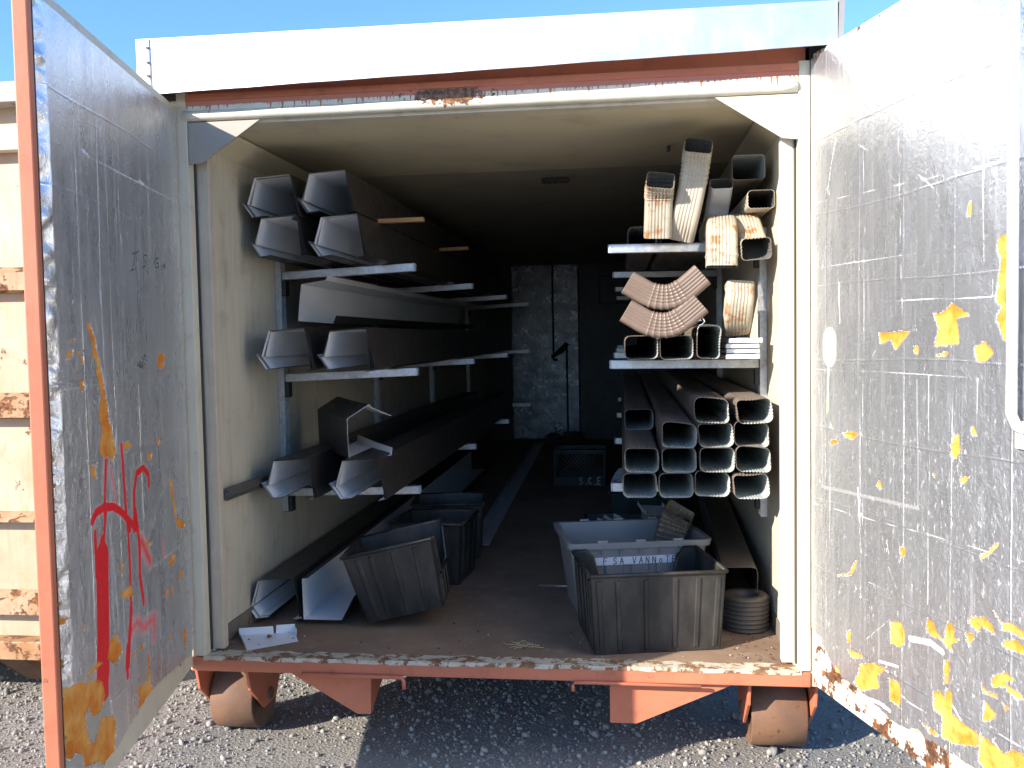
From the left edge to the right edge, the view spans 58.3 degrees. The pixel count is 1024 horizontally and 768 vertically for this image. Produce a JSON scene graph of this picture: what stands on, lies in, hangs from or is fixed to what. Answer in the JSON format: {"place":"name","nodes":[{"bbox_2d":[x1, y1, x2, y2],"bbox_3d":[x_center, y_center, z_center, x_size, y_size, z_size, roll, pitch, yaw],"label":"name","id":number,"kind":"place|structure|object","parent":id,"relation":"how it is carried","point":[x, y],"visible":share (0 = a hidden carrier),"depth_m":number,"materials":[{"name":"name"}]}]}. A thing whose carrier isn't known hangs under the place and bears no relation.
{"place":"outdoors","nodes":[
{"label":"outdoors","id":0,"kind":"place"},
{"bbox_2d":[0,0,900,81],"label":"sky","id":1,"kind":"structure","parent":0,"point":[118,24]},
{"bbox_2d":[0,662,926,767],"bbox_3d":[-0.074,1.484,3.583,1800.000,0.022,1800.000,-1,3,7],"label":"ground","id":2,"kind":"structure","parent":0,"point":[350,751],"depth_m":3.86,"materials":[{"name":"grey gravel"}]},
{"bbox_2d":[0,81,41,678],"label":"neighbouring container","id":3,"kind":"object","parent":2,"relation":"on","point":[20,650],"visible":0.17,"depth_m":4.18,"materials":[{"name":"metal"}]},
{"bbox_2d":[11,0,1023,767],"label":"storage container","id":4,"kind":"object","parent":2,"relation":"on","point":[885,540],"visible":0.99,"depth_m":3.33,"materials":[{"name":"metal"}]},
{"bbox_2d":[11,0,194,767],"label":"door","id":5,"kind":"structure","parent":4,"relation":"in","point":[98,178],"depth_m":2.73,"materials":[{"name":"silver metal"}]},
{"bbox_2d":[223,473,269,500],"bbox_3d":[-0.944,0.385,5.745,0.040,0.047,4.000,-1,2,7],"label":"track rail","id":6,"kind":"object","parent":4,"relation":"attached to","point":[240,489],"visible":0.28,"depth_m":3.93,"materials":[{"name":"grey metal"}]},
{"bbox_2d":[238,624,297,650],"bbox_3d":[-1.028,1.064,3.896,0.231,0.035,0.219,-2,3,-24],"label":"metal bracket","id":7,"kind":"object","parent":4,"relation":"on","point":[256,636],"visible":1,"depth_m":3.93,"materials":[{"name":"silver metal"}]},
{"bbox_2d":[252,579,300,619],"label":"gutter","id":8,"kind":"object","parent":4,"relation":"on","point":[271,603],"visible":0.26,"depth_m":4.29,"materials":[{"name":"white metal"}]},
{"bbox_2d":[275,261,421,511],"bbox_3d":[-0.794,-0.014,4.465,0.689,1.274,0.060,-1,3,7],"label":"rack upright","id":9,"kind":"object","parent":4,"relation":"attached to","point":[285,378],"visible":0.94,"depth_m":4.46,"materials":[{"name":"metal"}]},
{"bbox_2d":[263,459,314,499],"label":"gutter","id":10,"kind":"object","parent":9,"relation":"on","point":[287,477],"visible":0.25,"depth_m":4.28,"materials":[{"name":"white metal"}]},
{"bbox_2d":[261,391,478,499],"bbox_3d":[-0.711,0.294,6.426,0.262,0.191,4.750,-1,3,7],"label":"gutter","id":11,"kind":"object","parent":10,"relation":"on","point":[325,468],"visible":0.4,"depth_m":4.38,"materials":[{"name":"grey metal"}]},
{"bbox_2d":[260,329,326,370],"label":"gutter","id":12,"kind":"object","parent":9,"relation":"on","point":[287,348],"visible":0.21,"depth_m":4.28,"materials":[{"name":"grey metal"}]},
{"bbox_2d":[259,328,340,368],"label":"gutter","id":13,"kind":"object","parent":12,"relation":"on","point":[323,330],"visible":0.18,"depth_m":4.21,"materials":[{"name":"grey metal"}]},
{"bbox_2d":[256,328,330,369],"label":"gutter","id":14,"kind":"object","parent":13,"relation":"on","point":[316,342],"visible":0.24,"depth_m":4.09,"materials":[{"name":"grey metal"}]},
{"bbox_2d":[333,459,384,500],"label":"gutter","id":15,"kind":"object","parent":9,"relation":"on","point":[357,477],"visible":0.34,"depth_m":4.31,"materials":[{"name":"white metal"}]},
{"bbox_2d":[298,275,477,328],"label":"gutter","id":16,"kind":"object","parent":9,"relation":"on","point":[331,299],"visible":1,"depth_m":5.40,"materials":[{"name":"grey metal"}]},
{"bbox_2d":[318,328,506,371],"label":"gutter","id":17,"kind":"object","parent":9,"relation":"on","point":[500,334],"visible":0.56,"depth_m":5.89,"materials":[{"name":"grey metal"}]},
{"bbox_2d":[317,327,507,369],"bbox_3d":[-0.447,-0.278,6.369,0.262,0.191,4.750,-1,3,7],"label":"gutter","id":18,"kind":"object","parent":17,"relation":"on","point":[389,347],"visible":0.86,"depth_m":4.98,"materials":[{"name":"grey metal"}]},
{"bbox_2d":[250,450,473,619],"bbox_3d":[-0.788,0.834,6.452,0.262,0.191,4.750,-1,3,7],"label":"gutter","id":19,"kind":"object","parent":4,"relation":"on","point":[295,566],"visible":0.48,"depth_m":4.81,"materials":[{"name":"metal"}]},
{"bbox_2d":[339,518,450,622],"bbox_3d":[-0.495,0.840,4.130,0.423,0.321,0.363,-13,4,4],"label":"stacking bin","id":20,"kind":"object","parent":4,"relation":"on","point":[398,572],"visible":1,"depth_m":3.98,"materials":[{"name":"black plastic"}]},
{"bbox_2d":[302,450,495,619],"bbox_3d":[-0.541,0.831,6.347,0.236,0.193,4.600,-1,3,7],"label":"gutter","id":21,"kind":"object","parent":4,"relation":"on","point":[328,592],"visible":0.58,"depth_m":4.56,"materials":[{"name":"white metal"}]},
{"bbox_2d":[371,282,476,449],"bbox_3d":[-0.588,-0.107,6.181,0.689,1.274,0.060,-1,3,7],"label":"rack upright","id":22,"kind":"object","parent":4,"relation":"attached to","point":[377,381],"visible":0.36,"depth_m":6.14,"materials":[{"name":"metal"}]},
{"bbox_2d":[249,214,461,297],"bbox_3d":[-0.754,-0.766,6.374,0.232,0.191,4.750,0,3,7],"label":"gutter","id":23,"kind":"object","parent":22,"relation":"on","point":[275,233],"visible":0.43,"depth_m":4.25,"materials":[{"name":"grey metal"}]},
{"bbox_2d":[246,176,297,220],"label":"gutter","id":24,"kind":"object","parent":23,"relation":"on","point":[270,195],"visible":0.18,"depth_m":4.20,"materials":[{"name":"grey metal"}]},
{"bbox_2d":[245,176,317,223],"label":"gutter","id":25,"kind":"object","parent":24,"relation":"on","point":[268,211],"visible":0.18,"depth_m":4.04,"materials":[{"name":"grey metal"}]},
{"bbox_2d":[241,174,319,223],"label":"gutter","id":26,"kind":"object","parent":25,"relation":"on","point":[298,185],"visible":0.19,"depth_m":4.03,"materials":[{"name":"grey metal"}]},
{"bbox_2d":[439,246,469,251],"bbox_3d":[-0.490,-0.857,5.868,0.440,0.021,0.040,-1,3,9],"label":"spacer stick","id":27,"kind":"object","parent":25,"relation":"on","point":[454,248],"visible":0.45,"depth_m":5.83,"materials":[{"name":"brown wood"}]},
{"bbox_2d":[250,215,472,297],"bbox_3d":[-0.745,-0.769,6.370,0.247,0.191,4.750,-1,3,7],"label":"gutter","id":28,"kind":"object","parent":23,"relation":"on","point":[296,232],"visible":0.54,"depth_m":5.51,"materials":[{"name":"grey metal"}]},
{"bbox_2d":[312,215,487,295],"bbox_3d":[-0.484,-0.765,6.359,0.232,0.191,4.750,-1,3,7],"label":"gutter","id":29,"kind":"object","parent":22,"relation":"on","point":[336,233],"visible":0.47,"depth_m":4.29,"materials":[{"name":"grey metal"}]},
{"bbox_2d":[308,213,503,296],"bbox_3d":[-0.479,-0.769,6.335,0.262,0.191,4.750,-1,3,7],"label":"gutter","id":30,"kind":"object","parent":29,"relation":"on","point":[384,243],"visible":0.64,"depth_m":4.97,"materials":[{"name":"grey metal"}]},
{"bbox_2d":[298,170,351,215],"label":"gutter","id":31,"kind":"object","parent":30,"relation":"on","point":[322,191],"visible":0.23,"depth_m":4.19,"materials":[{"name":"grey metal"}]},
{"bbox_2d":[297,169,496,267],"bbox_3d":[-0.532,-0.959,6.340,0.247,0.191,4.750,-1,3,7],"label":"gutter","id":32,"kind":"object","parent":31,"relation":"on","point":[487,258],"visible":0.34,"depth_m":5.85,"materials":[{"name":"grey metal"}]},
{"bbox_2d":[297,169,498,277],"bbox_3d":[-0.533,-0.961,6.343,0.262,0.191,4.750,0,3,7],"label":"gutter","id":33,"kind":"object","parent":32,"relation":"on","point":[369,202],"visible":0.45,"depth_m":4.81,"materials":[{"name":"grey metal"}]},
{"bbox_2d":[377,217,424,223],"bbox_3d":[-0.629,-0.777,4.385,0.420,0.020,0.041,-2,3,4],"label":"spacer stick","id":34,"kind":"object","parent":31,"relation":"on","point":[401,220],"visible":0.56,"depth_m":4.36,"materials":[{"name":"brown wood"}]},
{"bbox_2d":[388,508,479,584],"bbox_3d":[-0.405,0.857,4.869,0.398,0.324,0.383,0,3,12],"label":"stacking bin","id":35,"kind":"object","parent":4,"relation":"on","point":[460,527],"visible":0.59,"depth_m":4.81,"materials":[{"name":"black plastic"}]},
{"bbox_2d":[410,492,485,557],"bbox_3d":[-0.366,0.829,5.398,0.423,0.324,0.383,-1,3,0],"label":"stacking bin","id":36,"kind":"object","parent":4,"relation":"on","point":[460,500],"visible":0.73,"depth_m":5.45,"materials":[{"name":"black plastic"}]},
{"bbox_2d":[428,294,509,423],"bbox_3d":[-0.373,-0.203,7.965,0.689,1.274,0.060,-1,3,7],"label":"rack upright","id":37,"kind":"object","parent":4,"relation":"attached to","point":[484,356],"visible":0.31,"depth_m":7.93,"materials":[{"name":"metal"}]},
{"bbox_2d":[329,391,512,500],"bbox_3d":[-0.397,0.293,6.382,0.262,0.191,4.750,0,3,7],"label":"gutter","id":38,"kind":"object","parent":37,"relation":"on","point":[401,469],"visible":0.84,"depth_m":5.04,"materials":[{"name":"grey metal"}]},
{"bbox_2d":[317,396,391,457],"bbox_3d":[-0.770,0.200,4.441,0.206,0.246,0.660,-2,3,-23],"label":"gutter offcut","id":39,"kind":"object","parent":38,"relation":"on","point":[335,414],"visible":0.94,"depth_m":4.39,"materials":[{"name":"metal"}]},
{"bbox_2d":[465,302,530,406],"bbox_3d":[-0.147,-0.305,9.849,0.689,1.274,0.060,-1,3,7],"label":"rack upright","id":40,"kind":"object","parent":4,"relation":"attached to","point":[467,313],"visible":0.47,"depth_m":9.82,"materials":[{"name":"metal"}]},
{"bbox_2d":[231,595,779,660],"bbox_3d":[-0.008,1.047,4.180,2.259,0.006,1.071,-1,3,7],"label":"floor debris","id":41,"kind":"object","parent":4,"relation":"on","point":[558,651],"visible":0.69,"depth_m":3.78,"materials":[{"name":"rubber"}]},
{"bbox_2d":[482,439,543,544],"bbox_3d":[0.068,0.817,8.220,0.105,0.045,5.300,-1,3,6],"label":"floor angle","id":42,"kind":"object","parent":4,"relation":"on","point":[494,516],"visible":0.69,"depth_m":7.24,"materials":[{"name":"metal"}]},
{"bbox_2d":[502,640,543,648],"bbox_3d":[0.046,1.067,3.754,0.123,0.008,0.135,-2,3,-26],"label":"straw","id":43,"kind":"object","parent":4,"relation":"on","point":[522,645],"visible":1,"depth_m":3.75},
{"bbox_2d":[511,264,579,438],"bbox_3d":[0.405,-0.386,11.155,0.807,2.108,0.170,-1,3,7],"label":"rear door","id":44,"kind":"structure","parent":4,"relation":"in","point":[546,377],"depth_m":11.16,"materials":[{"name":"metal"}]},
{"bbox_2d":[538,585,566,586],"bbox_3d":[0.290,1.018,4.618,0.315,0.009,0.010,-1,3,9],"label":"metal rod","id":45,"kind":"object","parent":4,"relation":"on","point":[552,585],"visible":0.35,"depth_m":4.63,"materials":[{"name":"metal"}]},
{"bbox_2d":[552,445,606,485],"bbox_3d":[0.587,0.696,7.878,0.450,0.300,0.342,-1,3,7],"label":"milk crate","id":46,"kind":"object","parent":4,"relation":"on","point":[580,478],"visible":1,"depth_m":7.73,"materials":[{"name":"black plastic"}]},
{"bbox_2d":[584,513,652,520],"bbox_3d":[0.591,0.867,4.982,0.383,0.258,0.423,-1,3,2],"label":"stacking bin","id":47,"kind":"object","parent":4,"relation":"on","point":[592,516],"visible":0.15,"depth_m":5.17,"materials":[{"name":"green plastic"}]},
{"bbox_2d":[602,515,613,519],"bbox_3d":[0.586,0.765,4.947,0.220,0.018,0.037,27,16,-13],"label":"trim scrap","id":48,"kind":"object","parent":47,"relation":"in","point":[604,517],"depth_m":4.92,"materials":[{"name":"white metal"}]},
{"bbox_2d":[641,510,658,518],"bbox_3d":[0.789,0.719,5.081,0.141,0.027,0.300,3,3,7],"label":"white offcut","id":49,"kind":"object","parent":47,"relation":"on","point":[644,516],"visible":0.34,"depth_m":5.08,"materials":[{"name":"white metal"}]},
{"bbox_2d":[637,501,664,515],"bbox_3d":[0.787,0.690,5.079,0.141,0.027,0.300,3,3,-1],"label":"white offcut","id":50,"kind":"object","parent":49,"relation":"on","point":[651,510],"visible":0.69,"depth_m":5.11,"materials":[{"name":"white metal"}]},
{"bbox_2d":[616,296,631,401],"bbox_3d":[1.449,-0.346,9.655,0.686,1.270,0.060,-1,3,7],"label":"rack upright","id":51,"kind":"object","parent":4,"relation":"attached to","point":[621,298],"visible":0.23,"depth_m":9.64,"materials":[{"name":"metal"}]},
{"bbox_2d":[579,263,671,437],"bbox_3d":[1.390,-0.399,11.071,1.138,2.108,0.100,-1,3,7],"label":"rear door","id":52,"kind":"structure","parent":4,"relation":"in","point":[600,313],"depth_m":11.08,"materials":[{"name":"metal"}]},
{"bbox_2d":[553,516,710,612],"bbox_3d":[0.550,0.853,4.312,0.656,0.357,0.501,-1,3,-5],"label":"storage tote","id":53,"kind":"object","parent":4,"relation":"on","point":[618,545],"visible":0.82,"depth_m":4.10,"materials":[{"name":"grey plastic"}]},
{"bbox_2d":[654,500,694,540],"bbox_3d":[0.752,0.763,4.331,0.216,0.438,0.170,-1,3,7],"label":"downspout elbow","id":54,"kind":"object","parent":53,"relation":"in","point":[675,519],"visible":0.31,"depth_m":4.29,"materials":[{"name":"beige metal"}]},
{"bbox_2d":[608,482,675,512],"bbox_3d":[0.855,0.804,6.006,0.443,0.268,0.403,-1,3,7],"label":"stacking bin","id":55,"kind":"object","parent":4,"relation":"on","point":[620,502],"visible":0.34,"depth_m":5.83,"materials":[{"name":"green plastic"}]},
{"bbox_2d":[611,468,621,481],"bbox_3d":[0.809,0.656,5.958,0.330,0.275,0.350,-1,3,7],"label":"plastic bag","id":56,"kind":"object","parent":55,"relation":"in","point":[617,476],"visible":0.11,"depth_m":5.94,"materials":[{"name":"plastic"}]},
{"bbox_2d":[571,545,728,654],"bbox_3d":[0.562,0.892,3.833,0.568,0.326,0.443,-1,3,-5],"label":"stacking bin","id":57,"kind":"object","parent":4,"relation":"on","point":[679,606],"visible":1,"depth_m":3.64,"materials":[{"name":"black plastic"}]},
{"bbox_2d":[615,287,697,417],"bbox_3d":[1.223,-0.244,7.771,0.686,1.270,0.060,-1,3,7],"label":"rack upright","id":58,"kind":"object","parent":4,"relation":"attached to","point":[618,289],"visible":0.2,"depth_m":7.76,"materials":[{"name":"metal"}]},
{"bbox_2d":[612,269,722,443],"bbox_3d":[0.996,-0.142,5.887,0.686,1.270,0.060,-1,3,7],"label":"rack upright","id":59,"kind":"object","parent":4,"relation":"attached to","point":[716,274],"visible":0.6,"depth_m":5.83,"materials":[{"name":"metal"}]},
{"bbox_2d":[624,226,656,286],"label":"downspout","id":60,"kind":"object","parent":59,"relation":"on","point":[637,261],"visible":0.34,"depth_m":4.98,"materials":[{"name":"black metal"}]},
{"bbox_2d":[646,239,681,283],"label":"downspout","id":61,"kind":"object","parent":59,"relation":"on","point":[662,262],"visible":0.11,"depth_m":5.25,"materials":[{"name":"black metal"}]},
{"bbox_2d":[659,222,705,284],"bbox_3d":[1.171,-0.824,6.646,0.142,0.104,4.900,-1,3,7],"label":"downspout","id":62,"kind":"object","parent":59,"relation":"on","point":[686,261],"visible":0.15,"depth_m":5.30,"materials":[{"name":"metal"}]},
{"bbox_2d":[693,179,732,242],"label":"downspout","id":63,"kind":"object","parent":62,"relation":"on","point":[719,197],"visible":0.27,"depth_m":3.91,"materials":[{"name":"grey metal"}]},
{"bbox_2d":[699,215,738,268],"bbox_3d":[0.886,-0.602,3.958,0.144,0.233,0.504,-1,3,7],"label":"downspout elbow","id":64,"kind":"object","parent":62,"relation":"attached to","point":[718,235],"visible":1,"depth_m":3.73,"materials":[{"name":"beige metal"}]},
{"bbox_2d":[726,467,769,498],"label":"downspout","id":65,"kind":"object","parent":59,"relation":"on","point":[749,485],"visible":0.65,"depth_m":3.80,"materials":[{"name":"metal"}]},
{"bbox_2d":[730,425,770,472],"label":"downspout","id":66,"kind":"object","parent":65,"relation":"on","point":[753,458],"visible":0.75,"depth_m":3.91,"materials":[{"name":"metal"}]},
{"bbox_2d":[728,410,768,446],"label":"downspout","id":67,"kind":"object","parent":66,"relation":"on","point":[759,432],"visible":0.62,"depth_m":3.90,"materials":[{"name":"metal"}]},
{"bbox_2d":[679,368,772,423],"bbox_3d":[1.256,-0.024,6.095,0.146,0.106,4.900,-1,3,7],"label":"downspout","id":68,"kind":"object","parent":67,"relation":"on","point":[749,403],"visible":0.76,"depth_m":4.09,"materials":[{"name":"metal"}]},
{"bbox_2d":[608,227,767,516],"bbox_3d":[0.780,-0.045,4.093,0.686,1.270,0.060,-1,3,7],"label":"storage rack","id":69,"kind":"object","parent":4,"relation":"attached to","point":[759,366],"visible":0.63,"depth_m":4.05,"materials":[{"name":"metal"}]},
{"bbox_2d":[621,395,656,497],"bbox_3d":[0.809,0.284,6.185,0.142,0.104,4.900,-1,3,7],"label":"downspout","id":70,"kind":"object","parent":69,"relation":"on","point":[647,489],"visible":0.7,"depth_m":4.05,"materials":[{"name":"metal"}]},
{"bbox_2d":[624,409,658,472],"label":"downspout","id":71,"kind":"object","parent":70,"relation":"on","point":[641,454],"visible":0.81,"depth_m":4.06,"materials":[{"name":"metal"}]},
{"bbox_2d":[623,370,653,429],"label":"downspout","id":72,"kind":"object","parent":71,"relation":"on","point":[635,397],"visible":1,"depth_m":5.17,"materials":[{"name":"metal"}]},
{"bbox_2d":[622,335,657,359],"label":"downspout","id":73,"kind":"object","parent":69,"relation":"on","point":[645,347],"visible":0.94,"depth_m":4.91,"materials":[{"name":"metal"}]},
{"bbox_2d":[655,459,693,497],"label":"downspout","id":74,"kind":"object","parent":69,"relation":"on","point":[680,485],"visible":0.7,"depth_m":3.95,"materials":[{"name":"metal"}]},
{"bbox_2d":[652,420,696,472],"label":"downspout","id":75,"kind":"object","parent":74,"relation":"on","point":[676,459],"visible":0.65,"depth_m":4.02,"materials":[{"name":"brown metal"}]},
{"bbox_2d":[640,373,697,447],"bbox_3d":[0.973,0.074,6.144,0.147,0.111,4.900,-1,3,7],"label":"downspout","id":76,"kind":"object","parent":75,"relation":"on","point":[667,410],"visible":0.98,"depth_m":4.34,"materials":[{"name":"metal"}]},
{"bbox_2d":[657,335,693,359],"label":"downspout","id":77,"kind":"object","parent":69,"relation":"on","point":[678,347],"visible":0.67,"depth_m":4.52,"materials":[{"name":"metal"}]},
{"bbox_2d":[620,296,708,338],"bbox_3d":[0.637,-0.284,3.855,0.370,0.185,0.093,-1,3,7],"label":"downspout elbow","id":78,"kind":"object","parent":77,"relation":"on","point":[679,320],"visible":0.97,"depth_m":3.81,"materials":[{"name":"brown metal"}]},
{"bbox_2d":[621,265,710,310],"bbox_3d":[0.643,-0.401,3.848,0.370,0.185,0.093,-1,3,7],"label":"downspout elbow","id":79,"kind":"object","parent":78,"relation":"on","point":[692,281],"visible":0.99,"depth_m":3.81,"materials":[{"name":"brown metal"}]},
{"bbox_2d":[671,138,712,242],"bbox_3d":[0.735,-0.796,3.795,0.181,0.418,0.208,-1,3,7],"label":"downspout elbow","id":80,"kind":"object","parent":69,"relation":"on","point":[694,169],"visible":0.95,"depth_m":3.76,"materials":[{"name":"beige metal"}]},
{"bbox_2d":[681,317,721,358],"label":"downspout","id":81,"kind":"object","parent":69,"relation":"on","point":[706,340],"visible":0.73,"depth_m":4.17,"materials":[{"name":"metal"}]},
{"bbox_2d":[691,449,730,496],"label":"downspout","id":82,"kind":"object","parent":69,"relation":"on","point":[713,484],"visible":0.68,"depth_m":3.91,"materials":[{"name":"metal"}]},
{"bbox_2d":[693,442,734,472],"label":"downspout","id":83,"kind":"object","parent":82,"relation":"on","point":[723,457],"visible":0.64,"depth_m":3.90,"materials":[{"name":"metal"}]},
{"bbox_2d":[655,373,733,447],"bbox_3d":[1.114,0.075,6.137,0.146,0.106,4.900,0,3,7],"label":"downspout","id":84,"kind":"object","parent":83,"relation":"on","point":[717,434],"visible":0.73,"depth_m":4.04,"materials":[{"name":"metal"}]},
{"bbox_2d":[654,369,728,423],"bbox_3d":[1.099,-0.026,6.123,0.145,0.111,4.900,-1,3,7],"label":"downspout","id":85,"kind":"object","parent":84,"relation":"on","point":[687,391],"visible":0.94,"depth_m":4.41,"materials":[{"name":"brown metal"}]},
{"bbox_2d":[698,189,774,261],"bbox_3d":[1.127,-0.788,4.828,0.112,0.123,2.202,-1,3,6],"label":"downspout","id":86,"kind":"object","parent":69,"relation":"on","point":[760,203],"visible":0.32,"depth_m":3.87,"materials":[{"name":"beige metal"}]},
{"bbox_2d":[698,154,765,222],"bbox_3d":[1.097,-0.908,4.845,0.146,0.188,2.164,-1,3,7],"label":"downspout","id":87,"kind":"object","parent":86,"relation":"on","point":[744,174],"visible":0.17,"depth_m":3.94,"materials":[{"name":"grey metal"}]},
{"bbox_2d":[719,353,759,358],"bbox_3d":[1.103,-0.177,5.005,0.139,0.024,2.401,-1,3,7],"label":"white offcut","id":88,"kind":"object","parent":69,"relation":"on","point":[739,356],"visible":0.41,"depth_m":3.82,"materials":[{"name":"white metal"}]},
{"bbox_2d":[720,348,759,352],"bbox_3d":[1.112,-0.202,5.039,0.139,0.024,2.401,-1,3,7],"label":"white offcut","id":89,"kind":"object","parent":88,"relation":"on","point":[739,350],"visible":0.43,"depth_m":3.85,"materials":[{"name":"white metal"}]},
{"bbox_2d":[720,343,759,347],"bbox_3d":[1.107,-0.223,5.026,0.139,0.024,2.401,-1,3,7],"label":"white offcut","id":90,"kind":"object","parent":89,"relation":"on","point":[739,345],"visible":0.41,"depth_m":3.84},
{"bbox_2d":[720,337,762,342],"bbox_3d":[1.116,-0.244,5.011,0.139,0.024,2.401,-1,3,7],"label":"white offcut","id":91,"kind":"object","parent":90,"relation":"on","point":[737,340],"visible":0.62,"depth_m":3.82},
{"bbox_2d":[721,280,754,336],"bbox_3d":[0.960,-0.320,3.909,0.127,0.237,0.242,-1,3,7],"label":"downspout elbow","id":92,"kind":"object","parent":91,"relation":"on","point":[738,307],"visible":1,"depth_m":3.81,"materials":[{"name":"beige metal"}]},
{"bbox_2d":[732,213,771,260],"bbox_3d":[1.001,-0.626,3.982,0.130,0.224,0.569,-1,3,4],"label":"downspout elbow","id":93,"kind":"object","parent":69,"relation":"on","point":[754,242],"visible":0.66,"depth_m":3.80,"materials":[{"name":"beige metal"}]},
{"bbox_2d":[698,496,757,590],"bbox_3d":[1.114,0.767,4.864,0.164,0.112,1.900,-1,4,9],"label":"trim channel","id":94,"kind":"object","parent":4,"relation":"on","point":[728,547],"depth_m":4.52,"materials":[{"name":"metal"}]},
{"bbox_2d":[722,588,769,632],"bbox_3d":[1.001,0.969,3.945,0.205,0.142,0.205,-1,3,7],"label":"ribbed coil","id":95,"kind":"object","parent":4,"relation":"on","point":[746,610],"visible":0.86,"depth_m":3.87,"materials":[{"name":"metal"}]},
{"bbox_2d":[811,0,1023,767],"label":"door","id":96,"kind":"structure","parent":4,"relation":"in","point":[917,110],"depth_m":2.70,"materials":[{"name":"silver metal"}]},
{"bbox_2d":[544,431,584,443],"bbox_3d":[0.615,0.627,10.780,0.494,0.155,0.307,-1,3,7],"label":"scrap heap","id":97,"kind":"object","parent":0,"point":[570,437],"visible":1,"depth_m":10.72,"materials":[{"name":"black"}]},
{"bbox_2d":[644,172,674,238],"bbox_3d":[0.609,-0.736,3.795,0.128,0.269,0.179,-1,3,7],"label":"downspout elbow","id":98,"kind":"object","parent":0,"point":[658,197],"visible":1,"depth_m":3.78,"materials":[{"name":"beige metal"}]}
]}

